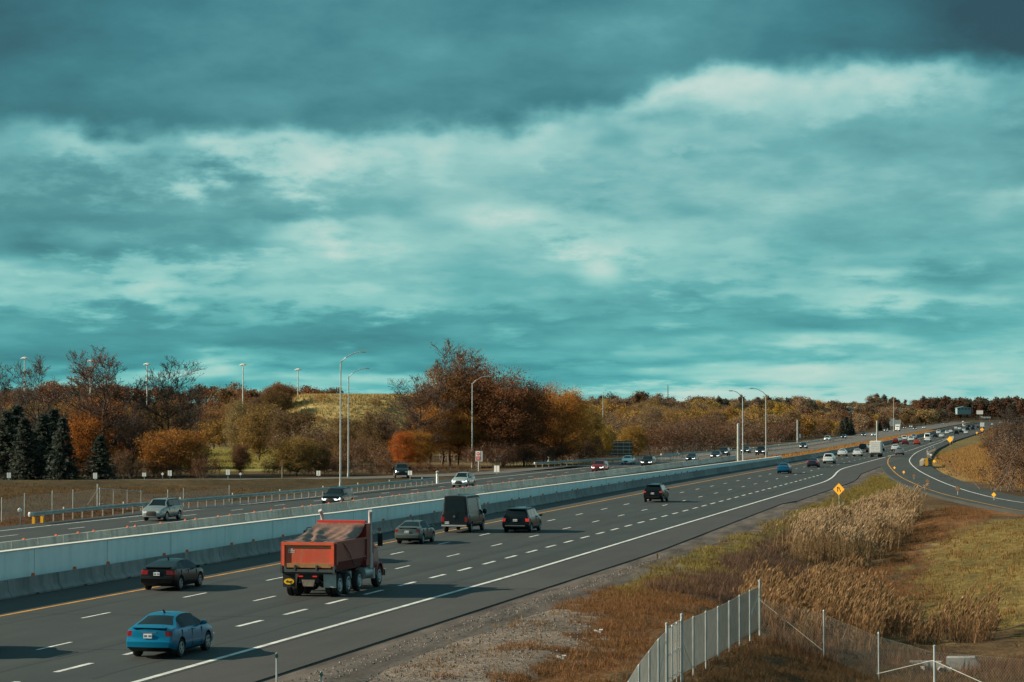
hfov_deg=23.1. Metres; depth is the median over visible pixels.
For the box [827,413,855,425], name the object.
distant tree
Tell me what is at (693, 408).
distant tree
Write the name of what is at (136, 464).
bare shrub
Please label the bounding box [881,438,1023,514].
on ramp
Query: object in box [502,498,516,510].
concrete barrier
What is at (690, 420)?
bare shrub
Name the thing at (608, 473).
concrete barrier
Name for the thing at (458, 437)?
maple tree
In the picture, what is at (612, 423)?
bare shrub
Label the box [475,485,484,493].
concrete barrier
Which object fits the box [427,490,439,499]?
concrete barrier
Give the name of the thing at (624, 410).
broadleaf tree
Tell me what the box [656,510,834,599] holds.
reeds
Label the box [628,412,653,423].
broadleaf tree
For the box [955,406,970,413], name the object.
building
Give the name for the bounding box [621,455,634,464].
sedan
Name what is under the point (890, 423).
road sign
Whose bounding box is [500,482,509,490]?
concrete barrier
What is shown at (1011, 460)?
bare shrub
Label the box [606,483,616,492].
concrete barrier
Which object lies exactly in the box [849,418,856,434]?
spruce tree
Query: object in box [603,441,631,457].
road sign
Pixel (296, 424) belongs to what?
broadleaf tree
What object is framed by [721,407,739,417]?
distant tree
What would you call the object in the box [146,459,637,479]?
off ramp
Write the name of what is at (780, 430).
bare shrub
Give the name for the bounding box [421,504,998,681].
dry grass
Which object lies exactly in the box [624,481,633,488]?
concrete barrier
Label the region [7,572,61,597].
concrete barrier
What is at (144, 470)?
marker sign
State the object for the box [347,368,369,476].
street lamp
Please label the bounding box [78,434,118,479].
spruce tree
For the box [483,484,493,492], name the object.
concrete barrier
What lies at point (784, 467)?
sedan
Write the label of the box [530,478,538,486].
concrete barrier
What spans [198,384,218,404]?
distant tree
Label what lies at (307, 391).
distant tree
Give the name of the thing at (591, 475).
concrete barrier
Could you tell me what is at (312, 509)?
concrete barrier
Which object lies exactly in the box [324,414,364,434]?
broadleaf tree
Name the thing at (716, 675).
brown grass
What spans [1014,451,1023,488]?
bare shrub
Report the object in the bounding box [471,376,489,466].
street lamp
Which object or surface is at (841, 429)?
spruce tree
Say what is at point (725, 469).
concrete barrier
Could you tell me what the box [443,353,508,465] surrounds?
maple tree
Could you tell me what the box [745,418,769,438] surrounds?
distant tree
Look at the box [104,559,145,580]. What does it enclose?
concrete barrier
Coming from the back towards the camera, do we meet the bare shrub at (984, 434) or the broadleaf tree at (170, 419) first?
the bare shrub at (984, 434)
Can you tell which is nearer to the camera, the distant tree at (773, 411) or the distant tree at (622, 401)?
the distant tree at (622, 401)
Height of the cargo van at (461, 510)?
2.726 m
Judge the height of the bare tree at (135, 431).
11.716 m
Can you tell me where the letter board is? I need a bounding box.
[981,416,989,421]
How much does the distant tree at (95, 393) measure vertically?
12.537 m
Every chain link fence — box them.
[628,579,760,681]
[758,598,1023,681]
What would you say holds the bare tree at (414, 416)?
on the ground at (1004, 638)
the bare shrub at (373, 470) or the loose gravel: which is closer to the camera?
the loose gravel
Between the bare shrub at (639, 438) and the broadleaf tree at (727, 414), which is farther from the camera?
the broadleaf tree at (727, 414)
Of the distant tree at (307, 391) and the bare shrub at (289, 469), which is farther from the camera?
the distant tree at (307, 391)
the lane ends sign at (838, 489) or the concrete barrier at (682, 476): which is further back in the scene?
the concrete barrier at (682, 476)
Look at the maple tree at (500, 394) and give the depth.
411.71 m
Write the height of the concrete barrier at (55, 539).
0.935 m
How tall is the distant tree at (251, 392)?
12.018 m
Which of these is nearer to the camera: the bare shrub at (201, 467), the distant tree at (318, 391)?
the bare shrub at (201, 467)
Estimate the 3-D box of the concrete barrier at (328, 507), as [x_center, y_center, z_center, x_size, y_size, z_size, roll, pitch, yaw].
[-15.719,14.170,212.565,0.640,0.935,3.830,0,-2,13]
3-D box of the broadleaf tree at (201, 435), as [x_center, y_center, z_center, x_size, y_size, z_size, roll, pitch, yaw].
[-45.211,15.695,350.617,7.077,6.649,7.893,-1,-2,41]
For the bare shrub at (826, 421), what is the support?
on the ground at (1004, 638)
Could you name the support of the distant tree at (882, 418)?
on the ground at (1004, 638)
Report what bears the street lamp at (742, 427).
on the median bed
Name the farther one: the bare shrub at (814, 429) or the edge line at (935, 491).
the bare shrub at (814, 429)
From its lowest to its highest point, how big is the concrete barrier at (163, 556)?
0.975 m
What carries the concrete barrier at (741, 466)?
on the shoulder at (15, 604)
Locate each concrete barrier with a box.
[0,541,10,550]
[0,580,10,599]
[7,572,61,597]
[11,538,37,548]
[37,534,62,545]
[58,565,107,588]
[63,532,86,542]
[87,530,110,539]
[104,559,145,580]
[108,526,131,537]
[132,524,153,534]
[144,553,184,564]
[152,522,173,532]
[173,519,192,529]
[183,547,221,564]
[192,518,211,527]
[209,515,228,525]
[219,542,253,561]
[226,514,246,523]
[243,511,262,521]
[250,537,280,555]
[260,509,278,519]
[277,507,293,517]
[280,533,302,545]
[292,505,308,516]
[307,504,320,514]
[319,502,336,512]
[334,501,348,511]
[347,499,361,509]
[360,498,373,508]
[372,496,385,506]
[372,522,381,534]
[377,518,399,532]
[384,495,396,505]
[395,494,408,503]
[400,514,419,524]
[406,492,418,502]
[417,492,429,500]
[419,511,439,524]
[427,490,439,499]
[437,489,447,498]
[438,511,441,522]
[447,487,456,495]
[457,487,466,493]
[466,486,476,493]
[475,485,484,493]
[481,503,488,514]
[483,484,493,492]
[487,502,503,513]
[492,483,501,491]
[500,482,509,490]
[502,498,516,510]
[508,481,517,489]
[515,497,530,506]
[516,480,524,487]
[523,479,531,487]
[527,495,543,505]
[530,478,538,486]
[538,478,545,485]
[541,494,555,503]
[545,477,552,484]
[551,476,559,483]
[552,491,566,501]
[558,475,565,482]
[563,475,571,481]
[564,489,577,499]
[571,474,578,480]
[576,488,587,497]
[577,473,584,479]
[583,473,589,479]
[586,486,597,495]
[589,472,595,478]
[595,471,601,477]
[596,484,607,493]
[600,471,606,476]
[605,470,612,476]
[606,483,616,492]
[611,469,617,475]
[614,482,625,490]
[616,469,622,474]
[621,468,627,474]
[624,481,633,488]
[626,468,632,473]
[632,479,642,487]
[640,478,649,485]
[649,476,658,483]
[657,475,665,483]
[665,474,673,482]
[672,473,680,480]
[679,472,687,479]
[685,471,693,478]
[692,470,699,477]
[699,470,706,476]
[705,469,712,475]
[711,468,717,474]
[717,467,723,473]
[723,466,729,472]
[728,465,734,471]
[734,465,740,470]
[739,464,745,469]
[882,422,981,443]
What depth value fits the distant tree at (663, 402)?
1231.52 m
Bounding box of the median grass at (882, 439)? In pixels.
[735,430,935,460]
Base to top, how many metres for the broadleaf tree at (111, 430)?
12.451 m
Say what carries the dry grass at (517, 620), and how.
on the ground at (1004, 638)
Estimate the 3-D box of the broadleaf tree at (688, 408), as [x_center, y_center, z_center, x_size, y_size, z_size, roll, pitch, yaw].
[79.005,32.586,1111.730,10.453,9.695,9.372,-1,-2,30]
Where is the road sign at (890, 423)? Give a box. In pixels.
[889,419,894,425]
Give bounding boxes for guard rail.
[28,478,434,523]
[534,454,680,467]
[660,437,841,457]
[927,446,935,457]
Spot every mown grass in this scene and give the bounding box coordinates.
[892,517,1023,646]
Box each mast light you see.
[21,357,28,391]
[143,363,150,403]
[239,364,246,409]
[294,368,301,394]
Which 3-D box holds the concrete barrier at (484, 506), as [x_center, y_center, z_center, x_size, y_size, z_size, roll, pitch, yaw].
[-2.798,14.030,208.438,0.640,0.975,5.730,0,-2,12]
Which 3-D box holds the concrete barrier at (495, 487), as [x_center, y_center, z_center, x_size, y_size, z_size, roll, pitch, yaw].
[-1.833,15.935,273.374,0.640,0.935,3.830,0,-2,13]
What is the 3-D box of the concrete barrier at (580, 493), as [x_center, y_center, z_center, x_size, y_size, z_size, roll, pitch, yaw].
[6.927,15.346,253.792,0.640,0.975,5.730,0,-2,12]
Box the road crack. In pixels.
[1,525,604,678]
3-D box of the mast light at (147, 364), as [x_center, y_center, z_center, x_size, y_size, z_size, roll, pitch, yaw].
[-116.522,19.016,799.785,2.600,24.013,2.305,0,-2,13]
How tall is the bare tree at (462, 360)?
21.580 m
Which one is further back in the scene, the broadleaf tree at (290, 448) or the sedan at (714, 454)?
the sedan at (714, 454)
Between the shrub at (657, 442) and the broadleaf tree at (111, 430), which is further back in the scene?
the shrub at (657, 442)
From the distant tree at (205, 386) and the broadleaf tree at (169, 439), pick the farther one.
the distant tree at (205, 386)
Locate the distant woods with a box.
[1,385,1023,426]
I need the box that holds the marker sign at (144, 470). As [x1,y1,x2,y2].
[142,468,145,479]
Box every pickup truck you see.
[392,463,410,477]
[755,446,767,454]
[858,444,867,451]
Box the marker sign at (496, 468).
[494,466,498,471]
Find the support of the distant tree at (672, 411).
on the ground at (1004, 638)
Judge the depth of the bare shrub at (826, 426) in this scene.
936.91 m
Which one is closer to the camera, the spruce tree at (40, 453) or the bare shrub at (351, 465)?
the spruce tree at (40, 453)
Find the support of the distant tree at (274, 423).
on the ground at (1004, 638)
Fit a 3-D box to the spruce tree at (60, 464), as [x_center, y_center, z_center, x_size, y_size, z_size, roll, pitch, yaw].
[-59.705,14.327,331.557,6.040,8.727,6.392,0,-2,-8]
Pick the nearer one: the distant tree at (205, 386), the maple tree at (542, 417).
the maple tree at (542, 417)
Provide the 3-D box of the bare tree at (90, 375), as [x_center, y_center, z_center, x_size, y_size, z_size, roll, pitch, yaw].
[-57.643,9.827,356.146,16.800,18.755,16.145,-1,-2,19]
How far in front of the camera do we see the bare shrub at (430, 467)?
359.06 m
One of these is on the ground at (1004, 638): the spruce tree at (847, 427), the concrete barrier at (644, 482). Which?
the spruce tree at (847, 427)
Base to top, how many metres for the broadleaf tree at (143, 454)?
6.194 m
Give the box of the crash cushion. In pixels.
[920,458,930,465]
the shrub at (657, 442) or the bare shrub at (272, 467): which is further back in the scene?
the shrub at (657, 442)
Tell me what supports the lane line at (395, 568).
on the highway at (222, 604)
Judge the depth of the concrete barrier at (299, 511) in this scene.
204.90 m
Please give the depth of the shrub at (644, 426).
626.97 m
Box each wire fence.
[1,484,97,521]
[140,485,229,509]
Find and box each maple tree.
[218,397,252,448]
[229,443,252,472]
[386,429,421,464]
[401,426,440,472]
[402,362,481,466]
[402,403,456,460]
[437,406,488,465]
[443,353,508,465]
[457,362,551,466]
[492,372,566,465]
[530,380,571,461]
[532,381,599,463]
[569,403,608,457]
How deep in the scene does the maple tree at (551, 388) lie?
439.40 m
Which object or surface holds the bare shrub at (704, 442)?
on the ground at (1004, 638)
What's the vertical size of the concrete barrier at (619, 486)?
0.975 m
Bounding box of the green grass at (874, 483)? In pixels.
[590,474,931,596]
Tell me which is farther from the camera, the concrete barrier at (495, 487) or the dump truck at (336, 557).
the concrete barrier at (495, 487)
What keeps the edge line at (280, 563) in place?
on the shoulder at (15, 604)
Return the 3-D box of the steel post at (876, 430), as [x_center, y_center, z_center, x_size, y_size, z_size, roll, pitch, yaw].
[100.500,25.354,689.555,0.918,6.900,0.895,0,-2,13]
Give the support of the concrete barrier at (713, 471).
on the shoulder at (15, 604)
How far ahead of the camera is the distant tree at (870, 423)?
1287.96 m
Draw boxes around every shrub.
[71,460,92,477]
[95,445,148,478]
[105,460,148,477]
[127,462,163,477]
[147,456,172,477]
[164,460,208,477]
[184,467,215,477]
[185,452,222,478]
[261,460,286,474]
[265,418,353,464]
[274,461,296,474]
[292,468,324,474]
[313,392,327,402]
[317,417,331,424]
[317,444,352,472]
[318,456,341,474]
[328,459,360,474]
[330,433,392,471]
[355,462,394,474]
[364,437,400,472]
[369,396,382,407]
[373,457,398,474]
[382,461,411,470]
[407,461,425,473]
[412,458,439,473]
[428,460,463,472]
[452,463,474,471]
[461,441,508,469]
[475,440,519,468]
[488,440,522,467]
[506,437,555,466]
[516,440,561,464]
[540,438,572,464]
[546,436,596,463]
[563,435,594,462]
[577,433,612,462]
[585,417,629,456]
[602,417,623,436]
[603,418,660,455]
[604,405,647,429]
[604,405,660,416]
[620,420,656,446]
[626,408,671,422]
[626,414,733,451]
[631,424,659,450]
[638,416,678,448]
[638,424,699,453]
[646,411,780,451]
[647,425,687,451]
[648,416,720,452]
[649,419,707,449]
[657,414,716,445]
[660,414,755,448]
[661,404,681,424]
[698,423,736,447]
[699,403,731,417]
[711,419,764,446]
[718,414,754,442]
[723,420,779,444]
[741,423,769,444]
[744,420,780,443]
[756,418,799,441]
[767,421,796,442]
[774,418,823,438]
[779,422,804,439]
[796,417,830,437]
[798,414,821,437]
[810,415,844,436]
[812,416,838,434]
[817,414,852,433]
[939,436,1023,491]
[975,426,992,448]
[978,423,1023,440]
[979,428,1023,486]
[983,430,1005,445]
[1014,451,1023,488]
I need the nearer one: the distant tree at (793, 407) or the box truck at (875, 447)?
the box truck at (875, 447)
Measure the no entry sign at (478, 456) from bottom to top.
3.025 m
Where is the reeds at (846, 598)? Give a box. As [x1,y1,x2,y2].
[733,552,1004,655]
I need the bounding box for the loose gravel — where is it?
[279,555,667,681]
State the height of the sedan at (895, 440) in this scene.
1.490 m
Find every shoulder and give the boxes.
[0,422,984,613]
[148,453,907,681]
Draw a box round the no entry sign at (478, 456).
[475,451,482,470]
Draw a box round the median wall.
[0,456,781,580]
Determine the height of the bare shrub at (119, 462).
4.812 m
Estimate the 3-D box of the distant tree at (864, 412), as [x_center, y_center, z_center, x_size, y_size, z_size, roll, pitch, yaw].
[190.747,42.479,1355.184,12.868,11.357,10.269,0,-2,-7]
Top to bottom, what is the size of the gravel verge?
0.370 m
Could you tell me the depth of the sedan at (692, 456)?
440.19 m
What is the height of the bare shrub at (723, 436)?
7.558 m
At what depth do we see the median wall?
143.91 m
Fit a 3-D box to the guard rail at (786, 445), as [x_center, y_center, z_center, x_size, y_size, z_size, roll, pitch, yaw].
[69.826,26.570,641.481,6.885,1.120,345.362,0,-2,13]
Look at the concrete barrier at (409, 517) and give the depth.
185.96 m
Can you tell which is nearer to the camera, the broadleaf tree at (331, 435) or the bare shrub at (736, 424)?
the broadleaf tree at (331, 435)
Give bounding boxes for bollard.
[436,471,438,482]
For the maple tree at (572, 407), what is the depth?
428.06 m
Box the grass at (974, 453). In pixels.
[934,442,1023,487]
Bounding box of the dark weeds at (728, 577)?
[631,528,842,604]
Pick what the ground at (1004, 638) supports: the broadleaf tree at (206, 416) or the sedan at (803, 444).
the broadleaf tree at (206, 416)
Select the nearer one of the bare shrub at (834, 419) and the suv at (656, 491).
the suv at (656, 491)
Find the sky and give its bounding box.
[0,0,1023,404]
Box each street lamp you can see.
[339,351,365,485]
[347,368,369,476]
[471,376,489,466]
[729,390,743,460]
[749,388,766,457]
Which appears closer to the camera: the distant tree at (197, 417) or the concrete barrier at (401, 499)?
the concrete barrier at (401, 499)
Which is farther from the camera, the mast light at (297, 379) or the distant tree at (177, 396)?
the distant tree at (177, 396)
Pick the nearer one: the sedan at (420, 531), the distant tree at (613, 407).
the sedan at (420, 531)
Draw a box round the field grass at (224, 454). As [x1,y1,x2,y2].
[208,449,293,468]
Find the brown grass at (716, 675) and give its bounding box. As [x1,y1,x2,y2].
[669,621,1023,681]
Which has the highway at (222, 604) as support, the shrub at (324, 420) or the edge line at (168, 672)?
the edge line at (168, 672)
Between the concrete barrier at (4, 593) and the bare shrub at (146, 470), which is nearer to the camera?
the concrete barrier at (4, 593)
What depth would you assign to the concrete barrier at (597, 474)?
330.34 m
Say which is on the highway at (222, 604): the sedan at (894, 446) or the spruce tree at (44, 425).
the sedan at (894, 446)
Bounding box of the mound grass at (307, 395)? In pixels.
[227,393,431,441]
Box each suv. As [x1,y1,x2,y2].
[142,497,182,520]
[322,486,353,503]
[452,471,475,486]
[591,460,608,471]
[641,455,655,465]
[643,483,668,501]
[719,447,729,455]
[823,453,835,463]
[908,436,913,441]
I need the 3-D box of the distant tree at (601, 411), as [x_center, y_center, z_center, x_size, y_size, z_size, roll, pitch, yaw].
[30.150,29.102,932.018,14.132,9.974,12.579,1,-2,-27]
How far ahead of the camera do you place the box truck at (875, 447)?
489.25 m
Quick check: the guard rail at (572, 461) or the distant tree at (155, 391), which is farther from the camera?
the distant tree at (155, 391)
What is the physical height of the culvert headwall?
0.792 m
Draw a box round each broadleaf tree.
[1,397,63,418]
[35,400,76,447]
[41,400,73,415]
[64,408,121,472]
[69,391,143,460]
[105,411,166,461]
[106,406,164,461]
[127,423,208,476]
[134,437,167,474]
[164,416,196,432]
[165,432,214,476]
[196,412,226,446]
[201,416,232,446]
[202,406,237,445]
[204,404,231,443]
[230,397,286,459]
[246,396,262,410]
[258,388,297,413]
[259,381,297,405]
[262,406,326,458]
[266,432,326,475]
[298,440,336,475]
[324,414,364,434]
[324,425,366,463]
[354,405,399,462]
[577,424,621,458]
[609,407,632,425]
[613,423,651,456]
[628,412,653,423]
[630,402,647,410]
[639,405,665,415]
[646,411,666,423]
[682,404,696,410]
[711,408,731,419]
[748,410,769,417]
[779,416,802,436]
[817,418,836,435]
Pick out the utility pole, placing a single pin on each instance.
(893, 414)
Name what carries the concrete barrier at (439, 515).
on the shoulder at (15, 604)
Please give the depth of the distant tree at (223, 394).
1051.60 m
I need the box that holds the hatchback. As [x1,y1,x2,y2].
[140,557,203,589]
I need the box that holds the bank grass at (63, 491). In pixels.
[0,483,312,526]
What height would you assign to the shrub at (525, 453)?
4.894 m
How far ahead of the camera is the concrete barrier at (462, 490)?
258.19 m
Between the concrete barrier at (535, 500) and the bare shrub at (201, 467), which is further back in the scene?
the bare shrub at (201, 467)
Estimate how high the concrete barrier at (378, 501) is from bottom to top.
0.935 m
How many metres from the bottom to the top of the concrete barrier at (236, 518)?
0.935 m
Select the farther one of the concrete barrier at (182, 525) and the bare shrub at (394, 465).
the bare shrub at (394, 465)
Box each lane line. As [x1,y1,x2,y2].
[0,443,825,536]
[14,474,821,681]
[36,434,950,649]
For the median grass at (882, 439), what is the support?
on the ground at (1004, 638)
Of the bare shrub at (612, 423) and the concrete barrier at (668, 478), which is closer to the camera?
the concrete barrier at (668, 478)
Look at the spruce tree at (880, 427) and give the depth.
1288.83 m
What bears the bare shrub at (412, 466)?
on the ground at (1004, 638)
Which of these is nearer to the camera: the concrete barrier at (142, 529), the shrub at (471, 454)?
the concrete barrier at (142, 529)
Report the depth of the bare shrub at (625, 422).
674.18 m
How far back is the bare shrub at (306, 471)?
359.02 m
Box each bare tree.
[0,354,68,434]
[0,363,37,433]
[41,344,158,466]
[109,394,160,475]
[126,356,213,438]
[369,375,462,468]
[398,337,490,466]
[977,406,1023,451]
[992,412,1023,475]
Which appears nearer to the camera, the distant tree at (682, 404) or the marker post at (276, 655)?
the marker post at (276, 655)
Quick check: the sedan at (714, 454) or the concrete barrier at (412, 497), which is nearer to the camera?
the concrete barrier at (412, 497)
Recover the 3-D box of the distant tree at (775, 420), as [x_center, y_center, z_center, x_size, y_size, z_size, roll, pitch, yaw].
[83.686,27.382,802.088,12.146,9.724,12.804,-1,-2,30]
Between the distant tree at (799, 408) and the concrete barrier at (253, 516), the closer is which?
the concrete barrier at (253, 516)
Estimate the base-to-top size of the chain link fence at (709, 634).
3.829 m
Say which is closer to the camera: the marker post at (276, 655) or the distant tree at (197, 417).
the marker post at (276, 655)
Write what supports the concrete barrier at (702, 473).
on the shoulder at (15, 604)
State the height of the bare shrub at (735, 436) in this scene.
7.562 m
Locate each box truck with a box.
[870,441,882,456]
[895,424,900,430]
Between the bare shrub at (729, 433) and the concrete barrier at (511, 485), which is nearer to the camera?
the concrete barrier at (511, 485)
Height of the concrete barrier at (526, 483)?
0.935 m
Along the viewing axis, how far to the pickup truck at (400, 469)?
330.35 m
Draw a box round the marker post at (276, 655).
[275,653,277,681]
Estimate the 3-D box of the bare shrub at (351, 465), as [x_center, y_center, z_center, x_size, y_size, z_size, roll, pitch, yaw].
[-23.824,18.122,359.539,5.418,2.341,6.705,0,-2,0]
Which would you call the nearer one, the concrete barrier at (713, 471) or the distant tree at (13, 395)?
the concrete barrier at (713, 471)
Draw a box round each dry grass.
[385,610,633,681]
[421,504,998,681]
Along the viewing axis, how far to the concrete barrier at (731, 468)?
367.07 m
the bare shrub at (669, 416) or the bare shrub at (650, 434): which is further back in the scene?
the bare shrub at (669, 416)
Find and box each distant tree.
[2,397,15,406]
[3,391,32,405]
[20,386,52,401]
[37,383,61,399]
[45,380,63,394]
[65,388,94,402]
[70,384,89,390]
[82,388,107,398]
[92,389,125,405]
[118,384,149,406]
[148,385,165,404]
[150,400,186,424]
[152,386,176,402]
[170,394,196,416]
[184,409,206,432]
[191,382,207,404]
[192,386,205,408]
[193,418,232,448]
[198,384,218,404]
[202,400,226,413]
[204,385,235,407]
[225,388,246,401]
[226,381,247,392]
[226,394,250,408]
[234,388,262,399]
[249,408,290,447]
[266,408,290,433]
[294,388,316,394]
[296,385,319,391]
[313,388,332,393]
[587,407,609,417]
[588,400,602,407]
[591,403,606,410]
[600,398,610,407]
[605,402,631,412]
[608,396,633,408]
[619,409,645,423]
[655,398,668,407]
[661,406,684,416]
[670,401,694,411]
[675,409,702,426]
[689,401,708,408]
[690,403,704,414]
[701,400,721,410]
[706,409,728,421]
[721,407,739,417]
[727,413,744,426]
[729,402,738,410]
[730,411,753,428]
[737,402,751,409]
[739,405,757,414]
[743,407,768,414]
[744,413,763,420]
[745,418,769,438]
[755,414,794,440]
[762,400,774,409]
[764,409,779,415]
[773,402,785,410]
[774,407,800,415]
[780,404,795,410]
[780,409,803,437]
[795,408,812,416]
[796,407,811,414]
[798,413,820,438]
[812,412,826,418]
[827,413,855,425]
[831,421,840,435]
[840,411,853,428]
[852,413,871,432]
[857,410,874,429]
[867,418,875,428]
[874,412,891,430]
[898,413,910,425]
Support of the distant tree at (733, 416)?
on the ground at (1004, 638)
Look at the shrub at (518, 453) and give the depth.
403.01 m
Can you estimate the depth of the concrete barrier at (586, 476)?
322.48 m
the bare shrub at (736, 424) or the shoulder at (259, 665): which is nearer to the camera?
the shoulder at (259, 665)
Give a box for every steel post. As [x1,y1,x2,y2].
[737,423,739,460]
[796,420,798,442]
[876,421,877,440]
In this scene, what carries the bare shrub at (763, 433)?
on the ground at (1004, 638)
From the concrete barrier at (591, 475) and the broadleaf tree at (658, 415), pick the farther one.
the broadleaf tree at (658, 415)
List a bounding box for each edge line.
[0,429,954,615]
[1,431,886,530]
[133,455,890,681]
[887,455,1020,510]
[909,441,1022,502]
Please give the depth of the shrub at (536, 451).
415.43 m
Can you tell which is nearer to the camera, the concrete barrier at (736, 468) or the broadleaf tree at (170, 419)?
the concrete barrier at (736, 468)
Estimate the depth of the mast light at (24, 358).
799.76 m
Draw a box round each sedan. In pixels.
[126,609,212,656]
[395,519,434,543]
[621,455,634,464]
[686,453,698,460]
[710,451,721,457]
[741,446,750,452]
[777,463,791,472]
[800,442,807,448]
[807,458,819,466]
[838,449,847,455]
[853,449,862,455]
[891,444,899,450]
[892,438,898,443]
[895,448,903,454]
[902,439,908,443]
[914,439,919,444]
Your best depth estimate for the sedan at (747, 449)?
537.34 m
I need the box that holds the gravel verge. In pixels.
[260,467,883,681]
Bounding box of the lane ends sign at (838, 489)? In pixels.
[833,484,844,504]
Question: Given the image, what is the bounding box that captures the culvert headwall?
[910,656,996,673]
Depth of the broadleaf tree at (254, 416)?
467.81 m
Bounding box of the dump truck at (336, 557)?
[280,509,385,595]
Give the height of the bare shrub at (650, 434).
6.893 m
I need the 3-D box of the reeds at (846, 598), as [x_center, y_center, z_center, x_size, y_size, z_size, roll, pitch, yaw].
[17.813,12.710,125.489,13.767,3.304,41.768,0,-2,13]
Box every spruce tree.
[0,410,22,479]
[2,417,48,479]
[8,405,29,461]
[13,430,51,479]
[34,412,56,477]
[39,416,82,479]
[46,408,80,477]
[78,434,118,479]
[837,421,846,436]
[840,416,851,435]
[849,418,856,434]
[878,421,882,430]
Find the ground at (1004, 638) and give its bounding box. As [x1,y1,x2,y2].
[0,396,1023,681]
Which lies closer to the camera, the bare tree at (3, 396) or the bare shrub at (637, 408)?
the bare tree at (3, 396)
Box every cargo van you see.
[441,494,486,531]
[924,433,930,441]
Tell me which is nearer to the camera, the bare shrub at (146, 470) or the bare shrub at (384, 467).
the bare shrub at (146, 470)
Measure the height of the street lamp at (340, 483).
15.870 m
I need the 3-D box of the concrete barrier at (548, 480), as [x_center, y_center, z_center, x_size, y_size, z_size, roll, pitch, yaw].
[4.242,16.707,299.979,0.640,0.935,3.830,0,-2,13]
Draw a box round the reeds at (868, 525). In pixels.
[772,481,930,565]
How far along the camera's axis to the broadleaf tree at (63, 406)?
505.24 m
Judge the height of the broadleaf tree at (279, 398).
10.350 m
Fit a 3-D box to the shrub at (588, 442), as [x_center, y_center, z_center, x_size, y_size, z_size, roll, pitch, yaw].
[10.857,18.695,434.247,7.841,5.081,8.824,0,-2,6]
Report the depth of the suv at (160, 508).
198.18 m
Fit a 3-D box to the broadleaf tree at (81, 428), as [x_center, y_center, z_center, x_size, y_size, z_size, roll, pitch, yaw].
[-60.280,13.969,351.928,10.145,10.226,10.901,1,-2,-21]
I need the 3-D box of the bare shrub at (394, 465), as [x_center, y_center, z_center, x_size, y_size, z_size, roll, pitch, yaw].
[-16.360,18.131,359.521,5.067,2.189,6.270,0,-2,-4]
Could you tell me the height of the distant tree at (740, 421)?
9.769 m
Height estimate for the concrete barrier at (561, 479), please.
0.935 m
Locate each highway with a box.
[0,422,995,681]
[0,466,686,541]
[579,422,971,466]
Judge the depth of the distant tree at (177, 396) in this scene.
1016.20 m
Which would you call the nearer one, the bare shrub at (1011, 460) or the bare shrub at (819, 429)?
the bare shrub at (1011, 460)
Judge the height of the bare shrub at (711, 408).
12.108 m
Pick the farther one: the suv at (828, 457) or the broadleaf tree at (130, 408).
the broadleaf tree at (130, 408)
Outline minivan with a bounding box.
[502,506,541,531]
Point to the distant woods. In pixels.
(925, 410)
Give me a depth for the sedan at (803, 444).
608.37 m
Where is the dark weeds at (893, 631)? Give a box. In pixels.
[740,509,999,655]
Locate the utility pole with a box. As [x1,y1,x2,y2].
[893,398,893,430]
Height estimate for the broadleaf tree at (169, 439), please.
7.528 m
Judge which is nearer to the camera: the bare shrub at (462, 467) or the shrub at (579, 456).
the bare shrub at (462, 467)
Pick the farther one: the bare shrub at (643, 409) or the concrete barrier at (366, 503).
the bare shrub at (643, 409)
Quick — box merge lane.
[939,422,1003,448]
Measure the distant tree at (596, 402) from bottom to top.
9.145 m
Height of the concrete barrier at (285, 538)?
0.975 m
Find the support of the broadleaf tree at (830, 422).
on the ground at (1004, 638)
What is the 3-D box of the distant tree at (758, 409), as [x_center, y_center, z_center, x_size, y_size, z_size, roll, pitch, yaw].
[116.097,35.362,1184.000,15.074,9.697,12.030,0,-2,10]
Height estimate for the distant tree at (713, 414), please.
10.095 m
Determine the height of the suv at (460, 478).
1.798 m
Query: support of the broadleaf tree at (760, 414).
on the ground at (1004, 638)
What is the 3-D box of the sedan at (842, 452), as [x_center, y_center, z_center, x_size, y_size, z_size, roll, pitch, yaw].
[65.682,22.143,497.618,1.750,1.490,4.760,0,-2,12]
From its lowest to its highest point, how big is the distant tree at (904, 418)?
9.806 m
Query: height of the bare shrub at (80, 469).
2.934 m
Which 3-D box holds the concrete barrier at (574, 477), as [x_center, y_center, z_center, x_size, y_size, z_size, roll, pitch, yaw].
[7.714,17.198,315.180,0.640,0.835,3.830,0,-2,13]
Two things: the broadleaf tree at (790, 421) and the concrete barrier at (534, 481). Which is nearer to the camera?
the concrete barrier at (534, 481)
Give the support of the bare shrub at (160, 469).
on the ground at (1004, 638)

